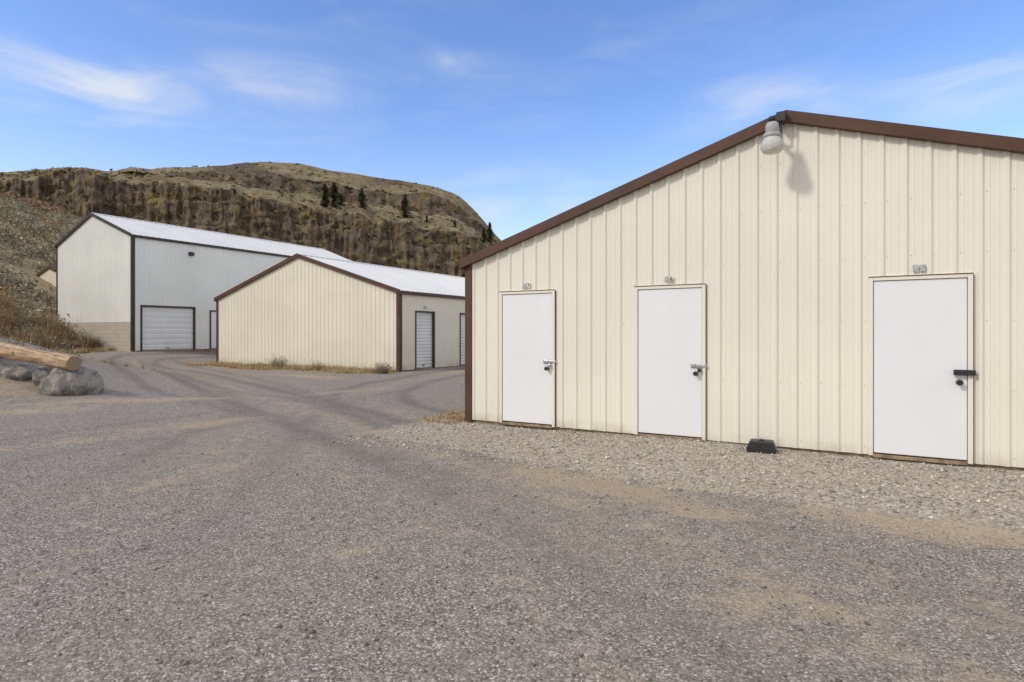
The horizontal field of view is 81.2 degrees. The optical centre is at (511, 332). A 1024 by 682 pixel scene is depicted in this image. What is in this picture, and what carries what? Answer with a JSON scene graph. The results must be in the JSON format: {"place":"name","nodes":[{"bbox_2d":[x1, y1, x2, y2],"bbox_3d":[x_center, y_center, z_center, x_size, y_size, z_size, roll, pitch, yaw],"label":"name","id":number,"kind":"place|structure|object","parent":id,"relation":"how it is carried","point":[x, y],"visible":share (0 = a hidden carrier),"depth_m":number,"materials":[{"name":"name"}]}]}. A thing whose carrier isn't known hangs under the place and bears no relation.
{"place":"outdoors","nodes":[
{"label":"outdoors","id":0,"kind":"place"},
{"bbox_2d":[0,162,500,276],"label":"basalt hill","id":1,"kind":"structure","parent":0,"point":[342,241],"depth_m":153.44,"materials":[{"name":"brown stone"}]},
{"bbox_2d":[319,184,330,207],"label":"pine tree","id":2,"kind":"object","parent":1,"relation":"on","point":[325,199],"visible":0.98,"depth_m":160.42,"materials":[{"name":"green plant"}]},
{"bbox_2d":[327,182,341,206],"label":"pine tree","id":3,"kind":"object","parent":1,"relation":"on","point":[334,194],"visible":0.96,"depth_m":173.80,"materials":[{"name":"green plant"}]},
{"bbox_2d":[339,193,344,204],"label":"pine tree","id":4,"kind":"object","parent":1,"relation":"on","point":[342,201],"visible":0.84,"depth_m":178.73,"materials":[{"name":"green plant"}]},
{"bbox_2d":[355,188,368,208],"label":"pine tree","id":5,"kind":"object","parent":1,"relation":"on","point":[361,193],"visible":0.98,"depth_m":161.65,"materials":[{"name":"green plant"}]},
{"bbox_2d":[397,193,413,218],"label":"pine tree","id":6,"kind":"object","parent":1,"relation":"on","point":[404,203],"visible":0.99,"depth_m":163.72,"materials":[{"name":"green plant"}]},
{"bbox_2d":[480,227,487,242],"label":"pine tree","id":7,"kind":"object","parent":1,"relation":"on","point":[483,238],"visible":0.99,"depth_m":168.25,"materials":[{"name":"green plant"}]},
{"bbox_2d":[486,222,496,242],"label":"pine tree","id":8,"kind":"object","parent":1,"relation":"on","point":[489,230],"visible":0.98,"depth_m":179.18,"materials":[{"name":"green plant"}]},
{"bbox_2d":[0,208,1023,681],"bbox_3d":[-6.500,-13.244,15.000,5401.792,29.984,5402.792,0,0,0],"label":"ground","id":9,"kind":"structure","parent":0,"point":[170,384],"depth_m":4.05,"materials":[{"name":"grey gravel"}]},
{"bbox_2d":[0,364,38,380],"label":"boulder","id":10,"kind":"object","parent":9,"relation":"on","point":[21,372],"visible":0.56,"depth_m":13.49,"materials":[{"name":"stone"}]},
{"bbox_2d":[0,191,68,213],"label":"red brush","id":11,"kind":"object","parent":9,"relation":"on","point":[30,202],"visible":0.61,"depth_m":94.54,"materials":[{"name":"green plant"}]},
{"bbox_2d":[0,194,83,327],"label":"hillside","id":12,"kind":"structure","parent":9,"relation":"on","point":[9,206],"depth_m":54.27,"materials":[{"name":"gravel"}]},
{"bbox_2d":[32,366,54,385],"bbox_3d":[-10.428,1.034,13.543,0.685,0.575,0.722,0,0,-20],"label":"boulder","id":13,"kind":"object","parent":9,"relation":"on","point":[39,375],"visible":0.31,"depth_m":13.26,"materials":[{"name":"stone"}]},
{"bbox_2d":[36,266,55,286],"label":"tan shed","id":14,"kind":"structure","parent":9,"relation":"on","point":[47,273],"depth_m":45.46,"materials":[{"name":"beige metal"}]},
{"bbox_2d":[0,292,103,350],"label":"dry brush","id":15,"kind":"object","parent":9,"relation":"on","point":[47,332],"visible":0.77,"depth_m":28.58,"materials":[{"name":"brown plant"}]},
{"bbox_2d":[38,366,103,395],"bbox_3d":[-9.649,1.158,13.032,1.037,0.945,0.916,0,0,10],"label":"boulder","id":16,"kind":"object","parent":9,"relation":"on","point":[81,380],"visible":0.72,"depth_m":12.76,"materials":[{"name":"stone"}]},
{"bbox_2d":[0,342,81,370],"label":"log","id":17,"kind":"object","parent":16,"relation":"on","point":[68,362],"visible":1,"depth_m":12.96,"materials":[{"name":"brown wood"}]},
{"bbox_2d":[56,236,134,350],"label":"corner trim","id":18,"kind":"structure","parent":9,"relation":"on","point":[132,293],"depth_m":30.01,"materials":[{"name":"metal"}]},
{"bbox_2d":[62,322,131,351],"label":"concrete stem wall","id":19,"kind":"structure","parent":9,"relation":"on","point":[115,334],"depth_m":31.07,"materials":[{"name":"beige concrete"}]},
{"bbox_2d":[58,216,129,322],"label":"front wall","id":20,"kind":"structure","parent":19,"relation":"on","point":[93,269],"depth_m":31.83,"materials":[{"name":"white metal"}]},
{"bbox_2d":[132,348,215,351],"bbox_3d":[-18.449,1.155,38.833,7.740,0.530,15.870,0,0,30],"label":"sill board","id":21,"kind":"object","parent":9,"relation":"on","point":[192,350],"visible":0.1,"depth_m":32.35,"materials":[{"name":"grey concrete"}]},
{"bbox_2d":[135,238,286,350],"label":"wall","id":22,"kind":"structure","parent":9,"relation":"on","point":[176,274],"depth_m":32.64,"materials":[{"name":"white metal"}]},
{"bbox_2d":[140,305,195,350],"bbox_3d":[-18.180,-0.230,31.605,0.154,2.340,2.900,0,0,30],"label":"door frame","id":23,"kind":"object","parent":22,"relation":"attached to","point":[194,327],"visible":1,"depth_m":31.90,"materials":[{"name":"metal"}]},
{"bbox_2d":[142,307,192,349],"bbox_3d":[-18.214,-0.196,31.625,0.018,2.232,2.800,0,0,30],"label":"rollup door","id":24,"kind":"structure","parent":23,"relation":"attached to","point":[165,328],"depth_m":31.56,"materials":[{"name":"white metal"}]},
{"bbox_2d":[132,234,290,257],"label":"eave trim","id":25,"kind":"structure","parent":22,"relation":"attached to","point":[191,243],"depth_m":33.31,"materials":[{"name":"metal"}]},
{"bbox_2d":[210,310,215,348],"bbox_3d":[-16.757,-0.165,34.029,0.114,2.170,1.040,0,0,30],"label":"man door frame","id":26,"kind":"object","parent":22,"relation":"attached to","point":[210,325],"visible":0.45,"depth_m":33.58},
{"bbox_2d":[211,312,215,347],"bbox_3d":[-16.746,-0.140,34.022,0.040,2.060,0.880,0,0,30],"label":"man door","id":27,"kind":"structure","parent":26,"relation":"in","point":[213,329],"depth_m":33.76,"materials":[{"name":"white paint"}]},
{"bbox_2d":[0,290,468,423],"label":"dry grass","id":28,"kind":"structure","parent":9,"relation":"on","point":[307,367],"depth_m":23.63,"materials":[{"name":"brown plant"}]},
{"bbox_2d":[0,161,499,272],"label":"hillside shrubs","id":29,"kind":"object","parent":9,"relation":"on","point":[243,207],"visible":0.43,"depth_m":153.71,"materials":[{"name":"brown plant"}]},
{"bbox_2d":[264,355,291,368],"bbox_3d":[-9.559,1.177,24.499,1.240,0.642,1.241,0,0,0],"label":"dry weed","id":30,"kind":"object","parent":9,"relation":"on","point":[281,362],"visible":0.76,"depth_m":24.42,"materials":[{"name":"beige plant"}]},
{"bbox_2d":[219,258,395,369],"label":"front wall","id":31,"kind":"structure","parent":9,"relation":"on","point":[299,311],"depth_m":24.78,"materials":[{"name":"beige metal"}]},
{"bbox_2d":[216,293,401,370],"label":"corner trim","id":32,"kind":"structure","parent":9,"relation":"on","point":[398,331],"depth_m":22.43,"materials":[{"name":"brown metal"}]},
{"bbox_2d":[309,359,322,369],"bbox_3d":[-7.613,1.202,23.116,0.670,0.540,0.589,0,0,0],"label":"dry weed","id":33,"kind":"object","parent":9,"relation":"on","point":[313,366],"visible":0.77,"depth_m":23.05,"materials":[{"name":"beige plant"}]},
{"bbox_2d":[287,364,464,371],"bbox_3d":[-3.557,1.665,34.637,10.880,0.530,21.870,0,0,30],"label":"sill board","id":34,"kind":"object","parent":9,"relation":"on","point":[425,368],"visible":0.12,"depth_m":23.77,"materials":[{"name":"brown wood"}]},
{"bbox_2d":[374,359,392,373],"bbox_3d":[-4.617,1.227,21.424,0.899,0.546,0.909,0,0,0],"label":"dry weed","id":35,"kind":"object","parent":9,"relation":"on","point":[385,370],"visible":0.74,"depth_m":21.34,"materials":[{"name":"beige plant"}]},
{"bbox_2d":[402,294,464,369],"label":"wall","id":36,"kind":"structure","parent":9,"relation":"on","point":[447,311],"depth_m":24.50,"materials":[{"name":"beige metal"}]},
{"bbox_2d":[415,311,434,369],"bbox_3d":[-3.497,0.295,23.775,0.154,2.290,1.240,0,0,30],"label":"door frame","id":37,"kind":"object","parent":36,"relation":"attached to","point":[433,339],"visible":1,"depth_m":24.24,"materials":[{"name":"metal"}]},
{"bbox_2d":[417,312,431,367],"bbox_3d":[-3.546,0.300,23.803,0.023,2.240,1.140,0,0,30],"label":"rollup door","id":38,"kind":"structure","parent":37,"relation":"attached to","point":[424,338],"depth_m":23.87,"materials":[{"name":"white metal"}]},
{"bbox_2d":[400,291,464,299],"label":"eave trim","id":39,"kind":"structure","parent":36,"relation":"attached to","point":[430,295],"depth_m":23.96,"materials":[{"name":"brown metal"}]},
{"bbox_2d":[460,313,464,365],"bbox_3d":[-1.995,0.295,26.418,0.154,2.290,1.260,0,0,30],"label":"door frame","id":40,"kind":"object","parent":36,"relation":"attached to","point":[460,337],"visible":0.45,"depth_m":25.85,"materials":[{"name":"brown metal"}]},
{"bbox_2d":[461,314,464,363],"bbox_3d":[-2.044,0.300,26.446,0.022,2.240,1.160,0,0,30],"label":"rollup door","id":41,"kind":"structure","parent":40,"relation":"attached to","point":[462,338],"depth_m":26.25,"materials":[{"name":"white metal"}]},
{"bbox_2d":[465,266,472,420],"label":"corner trim","id":42,"kind":"structure","parent":9,"relation":"on","point":[468,343],"depth_m":9.84,"materials":[{"name":"brown metal"}]},
{"bbox_2d":[502,421,553,427],"bbox_3d":[0.240,1.441,9.336,0.888,0.038,0.085,0,0,30],"label":"threshold","id":43,"kind":"object","parent":9,"relation":"on","point":[527,424],"visible":0.99,"depth_m":9.30,"materials":[{"name":"brown wood"}]},
{"bbox_2d":[637,433,701,440],"bbox_3d":[2.169,1.441,8.223,0.883,0.038,0.085,0,0,30],"label":"threshold","id":44,"kind":"object","parent":9,"relation":"on","point":[663,436],"visible":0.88,"depth_m":8.19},
{"bbox_2d":[470,123,1023,467],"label":"front wall","id":45,"kind":"structure","parent":9,"relation":"on","point":[834,205],"depth_m":7.48,"materials":[{"name":"beige metal"}]},
{"bbox_2d":[499,290,554,426],"bbox_3d":[0.243,0.394,9.343,0.984,2.092,0.090,0,0,30],"label":"door casing","id":46,"kind":"object","parent":45,"relation":"attached to","point":[501,294],"depth_m":9.51,"materials":[{"name":"beige metal"}]},
{"bbox_2d":[503,293,549,424],"bbox_3d":[0.248,0.412,9.352,0.890,2.035,0.011,0,0,30],"label":"door gap","id":47,"kind":"object","parent":46,"relation":"in","point":[526,422],"depth_m":9.34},
{"bbox_2d":[500,289,554,291],"bbox_3d":[0.219,-0.649,9.301,0.988,0.010,0.008,0,0,30],"label":"drip cap","id":48,"kind":"object","parent":46,"relation":"attached to","point":[525,290],"visible":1,"depth_m":9.29,"materials":[{"name":"beige metal"}]},
{"bbox_2d":[503,293,551,424],"bbox_3d":[0.237,0.403,9.333,0.878,2.004,0.030,0,0,30],"label":"door slab","id":49,"kind":"structure","parent":46,"relation":"in","point":[527,351],"depth_m":9.31,"materials":[{"name":"white metal"}]},
{"bbox_2d":[555,290,555,426],"bbox_3d":[0.657,0.400,9.069,0.006,2.080,0.030,0,0,30],"label":"latch side strip","id":50,"kind":"object","parent":45,"relation":"attached to","point":[555,358],"visible":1,"depth_m":9.07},
{"bbox_2d":[634,284,705,440],"bbox_3d":[2.172,0.394,8.229,0.979,2.092,0.090,0,0,30],"label":"door casing","id":51,"kind":"object","parent":45,"relation":"attached to","point":[636,289],"depth_m":8.15,"materials":[{"name":"beige metal"}]},
{"bbox_2d":[634,283,705,286],"bbox_3d":[2.148,-0.649,8.187,0.983,0.010,0.006,0,0,30],"label":"drip cap","id":52,"kind":"object","parent":51,"relation":"attached to","point":[668,285],"visible":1,"depth_m":8.19,"materials":[{"name":"beige metal"}]},
{"bbox_2d":[638,288,701,436],"bbox_3d":[2.167,0.403,8.219,0.873,2.004,0.030,0,0,30],"label":"door slab","id":53,"kind":"structure","parent":51,"relation":"in","point":[669,354],"depth_m":8.20,"materials":[{"name":"white metal"}]},
{"bbox_2d":[639,287,701,437],"bbox_3d":[2.178,0.412,8.238,0.885,2.035,0.011,0,0,30],"label":"door gap","id":54,"kind":"object","parent":51,"relation":"in","point":[666,434],"depth_m":8.21,"materials":[{"name":"black"}]},
{"bbox_2d":[692,364,706,366],"bbox_3d":[2.502,0.448,7.981,0.195,0.035,0.009,0,0,30],"label":"hasp","id":55,"kind":"object","parent":51,"relation":"attached to","point":[693,365],"visible":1,"depth_m":7.98,"materials":[{"name":"metal"}]},
{"bbox_2d":[476,149,1014,459],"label":"panel screws","id":56,"kind":"object","parent":45,"relation":"attached to","point":[780,322],"visible":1,"depth_m":7.51,"materials":[{"name":"beige metal"}]},
{"bbox_2d":[760,111,786,154],"bbox_3d":[3.195,-2.425,7.296,0.266,0.570,0.563,0,0,30],"label":"wall area lamp","id":57,"kind":"object","parent":45,"relation":"attached to","point":[772,143],"visible":1,"depth_m":7.11,"materials":[{"name":"white"}]},
{"bbox_2d":[913,265,918,271],"bbox_3d":[4.588,-0.729,6.788,0.056,0.078,0.006,0,0,30],"label":"number plate","id":58,"kind":"object","parent":45,"relation":"attached to","point":[917,268],"visible":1,"depth_m":6.78,"materials":[{"name":"white plastic"}]},
{"bbox_2d":[868,274,972,463],"bbox_3d":[4.634,0.394,6.808,0.984,2.092,0.090,0,0,30],"label":"door casing","id":59,"kind":"object","parent":45,"relation":"attached to","point":[969,277],"depth_m":6.63,"materials":[{"name":"beige metal"}]},
{"bbox_2d":[873,278,966,460],"bbox_3d":[4.639,0.412,6.817,0.890,2.035,0.011,0,0,30],"label":"door gap","id":60,"kind":"object","parent":59,"relation":"in","point":[873,388],"depth_m":7.03,"materials":[{"name":"black"}]},
{"bbox_2d":[868,273,972,277],"bbox_3d":[4.610,-0.649,6.766,0.988,0.010,0.006,0,0,30],"label":"drip cap","id":61,"kind":"object","parent":59,"relation":"attached to","point":[921,275],"visible":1,"depth_m":6.75,"materials":[{"name":"beige metal"}]},
{"bbox_2d":[874,278,966,459],"bbox_3d":[4.628,0.403,6.798,0.878,2.004,0.030,0,0,30],"label":"door slab","id":62,"kind":"structure","parent":59,"relation":"in","point":[920,356],"depth_m":6.78,"materials":[{"name":"white metal"}]},
{"bbox_2d":[953,370,975,375],"bbox_3d":[4.957,0.440,6.543,0.195,0.060,0.044,0,0,30],"label":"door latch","id":63,"kind":"object","parent":59,"relation":"attached to","point":[966,372],"visible":1,"depth_m":6.52,"materials":[{"name":"black metal"}]},
{"bbox_2d":[973,274,973,463],"bbox_3d":[5.048,0.400,6.534,0.006,2.080,0.030,0,0,30],"label":"latch side strip","id":64,"kind":"object","parent":45,"relation":"attached to","point":[973,368],"visible":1,"depth_m":6.52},
{"bbox_2d":[470,420,1023,470],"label":"sill board","id":65,"kind":"object","parent":9,"relation":"on","point":[791,448],"visible":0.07,"depth_m":7.42,"materials":[{"name":"brown metal"}]},
{"bbox_2d":[746,438,777,453],"bbox_3d":[3.060,1.389,7.320,0.344,0.162,0.216,0,0,27],"label":"bait station","id":66,"kind":"object","parent":9,"relation":"on","point":[764,446],"visible":0.99,"depth_m":7.24,"materials":[{"name":"black plastic"}]},
{"bbox_2d":[873,453,967,465],"bbox_3d":[4.630,1.441,6.801,0.888,0.038,0.085,0,0,30],"label":"threshold","id":67,"kind":"object","parent":9,"relation":"on","point":[932,460],"visible":1,"depth_m":6.76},
{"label":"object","id":68,"kind":"object","parent":9,"relation":"on","visible":0},
{"bbox_2d":[303,255,464,295],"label":"roof panel","id":69,"kind":"structure","parent":68,"relation":"on","point":[411,280],"depth_m":26.51,"materials":[{"name":"white metal"}]},
{"bbox_2d":[214,254,296,301],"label":"rake trim","id":70,"kind":"structure","parent":69,"relation":"attached to","point":[259,275],"depth_m":26.28,"materials":[{"name":"brown metal"}]},
{"bbox_2d":[296,253,399,293],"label":"rake trim","id":71,"kind":"structure","parent":69,"relation":"attached to","point":[359,277],"depth_m":23.52,"materials":[{"name":"metal"}]},
{"bbox_2d":[297,253,464,277],"bbox_3d":[-3.539,-3.285,34.667,0.320,0.060,22.100,0,0,30],"label":"ridge cap","id":72,"kind":"object","parent":69,"relation":"on","point":[374,264],"visible":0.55,"depth_m":28.96,"materials":[{"name":"white metal"}]},
{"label":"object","id":73,"kind":"object","parent":9,"relation":"on","visible":0},
{"bbox_2d":[93,213,350,260],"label":"roof panel","id":74,"kind":"structure","parent":73,"relation":"on","point":[144,228],"depth_m":35.57,"materials":[{"name":"white metal"}]},
{"bbox_2d":[54,213,90,247],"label":"rake trim","id":75,"kind":"structure","parent":74,"relation":"attached to","point":[72,230],"depth_m":32.84,"materials":[{"name":"brown metal"}]},
{"bbox_2d":[91,212,325,249],"bbox_3d":[-18.431,-6.380,38.863,0.320,0.069,16.100,0,0,30],"label":"ridge cap","id":76,"kind":"object","parent":74,"relation":"on","point":[200,229],"visible":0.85,"depth_m":37.02,"materials":[{"name":"white metal"}]},
{"bbox_2d":[90,212,354,261],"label":"rake trim","id":77,"kind":"structure","parent":74,"relation":"attached to","point":[111,224],"depth_m":30.87,"materials":[{"name":"metal"}]},
{"bbox_2d":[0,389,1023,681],"bbox_3d":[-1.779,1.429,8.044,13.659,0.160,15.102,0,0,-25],"label":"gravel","id":78,"kind":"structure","parent":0,"point":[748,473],"depth_m":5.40,"materials":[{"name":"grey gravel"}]},
{"bbox_2d":[0,0,1023,240],"label":"sky","id":79,"kind":"structure","parent":0,"point":[528,112],"materials":[{"name":"blue"}]},
{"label":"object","id":80,"kind":"object","parent":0,"visible":0},
{"bbox_3d":[11.074,-1.950,15.775,4.927,1.584,22.140,0,0,30],"label":"roof","id":81,"kind":"object","parent":80,"relation":"on","visible":0},
{"bbox_2d":[459,110,785,268],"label":"rake trim","id":82,"kind":"structure","parent":81,"relation":"attached to","point":[707,152],"depth_m":8.44,"materials":[{"name":"brown metal"}]},
{"bbox_2d":[786,110,1023,153],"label":"rake trim","id":83,"kind":"structure","parent":81,"relation":"attached to","point":[958,138],"depth_m":6.75,"materials":[{"name":"brown metal"}]}
]}

